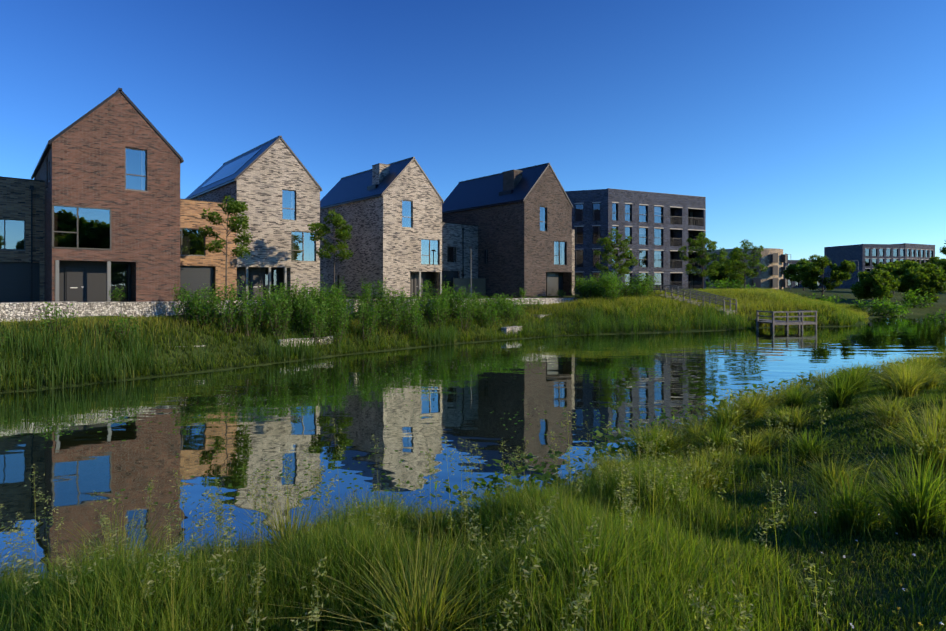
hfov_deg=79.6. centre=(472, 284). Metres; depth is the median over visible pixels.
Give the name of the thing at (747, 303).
grassy bank
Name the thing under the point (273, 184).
house
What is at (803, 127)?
sky
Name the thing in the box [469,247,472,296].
lamp post
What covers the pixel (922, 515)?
grass tussocks
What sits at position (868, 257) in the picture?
block
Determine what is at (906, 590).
buttercup flowers
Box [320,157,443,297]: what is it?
house
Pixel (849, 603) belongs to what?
grass turf
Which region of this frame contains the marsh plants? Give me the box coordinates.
[423,359,912,505]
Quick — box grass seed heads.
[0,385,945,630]
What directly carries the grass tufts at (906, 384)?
on the terrain ground at (846, 296)
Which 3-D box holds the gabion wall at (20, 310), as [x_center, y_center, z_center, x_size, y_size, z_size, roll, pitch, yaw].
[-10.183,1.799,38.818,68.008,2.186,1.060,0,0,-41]
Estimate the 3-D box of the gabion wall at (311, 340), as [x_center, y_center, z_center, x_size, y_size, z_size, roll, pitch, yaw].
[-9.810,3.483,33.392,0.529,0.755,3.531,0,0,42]
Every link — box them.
[0,176,44,302]
[180,199,236,299]
[433,222,477,295]
[572,229,574,294]
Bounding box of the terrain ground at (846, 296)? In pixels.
[0,288,945,630]
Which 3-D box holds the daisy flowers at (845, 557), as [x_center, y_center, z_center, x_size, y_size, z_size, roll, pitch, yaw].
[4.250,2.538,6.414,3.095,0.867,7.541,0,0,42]
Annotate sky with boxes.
[0,0,945,259]
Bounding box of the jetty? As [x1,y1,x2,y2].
[750,310,816,330]
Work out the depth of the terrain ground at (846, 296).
11.15 m
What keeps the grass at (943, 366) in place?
on the terrain ground at (846, 296)
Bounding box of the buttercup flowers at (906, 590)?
[720,483,935,624]
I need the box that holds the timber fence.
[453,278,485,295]
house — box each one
[31,88,183,301]
[185,135,321,299]
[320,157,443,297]
[442,163,572,297]
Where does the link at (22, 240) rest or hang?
on the terrain ground at (846, 296)
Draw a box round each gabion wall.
[0,297,594,321]
[276,336,332,346]
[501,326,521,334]
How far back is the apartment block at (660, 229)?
75.77 m
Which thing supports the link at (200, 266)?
on the terrain ground at (846, 296)
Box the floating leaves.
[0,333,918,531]
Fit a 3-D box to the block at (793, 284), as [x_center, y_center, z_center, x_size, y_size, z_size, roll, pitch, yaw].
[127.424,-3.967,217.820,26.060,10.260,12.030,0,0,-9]
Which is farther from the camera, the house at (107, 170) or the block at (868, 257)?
the block at (868, 257)
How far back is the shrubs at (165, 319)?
30.29 m
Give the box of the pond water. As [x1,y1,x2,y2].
[0,314,945,579]
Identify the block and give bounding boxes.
[565,188,705,291]
[706,248,787,288]
[783,260,823,287]
[824,244,904,287]
[902,243,934,264]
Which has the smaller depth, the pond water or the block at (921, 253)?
the pond water
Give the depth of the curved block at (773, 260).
141.45 m
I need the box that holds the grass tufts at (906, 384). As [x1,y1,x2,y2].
[0,348,945,630]
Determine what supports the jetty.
on the terrain ground at (846, 296)
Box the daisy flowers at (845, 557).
[732,457,943,628]
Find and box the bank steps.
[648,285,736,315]
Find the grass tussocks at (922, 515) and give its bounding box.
[0,349,945,630]
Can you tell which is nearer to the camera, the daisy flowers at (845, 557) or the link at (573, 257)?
the daisy flowers at (845, 557)
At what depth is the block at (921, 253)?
172.31 m
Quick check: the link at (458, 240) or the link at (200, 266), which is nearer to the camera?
the link at (200, 266)
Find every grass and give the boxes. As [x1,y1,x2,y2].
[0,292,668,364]
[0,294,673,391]
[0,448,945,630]
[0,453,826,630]
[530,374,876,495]
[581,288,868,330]
[864,364,945,374]
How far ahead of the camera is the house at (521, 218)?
57.34 m
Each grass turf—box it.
[680,368,945,484]
[700,448,945,630]

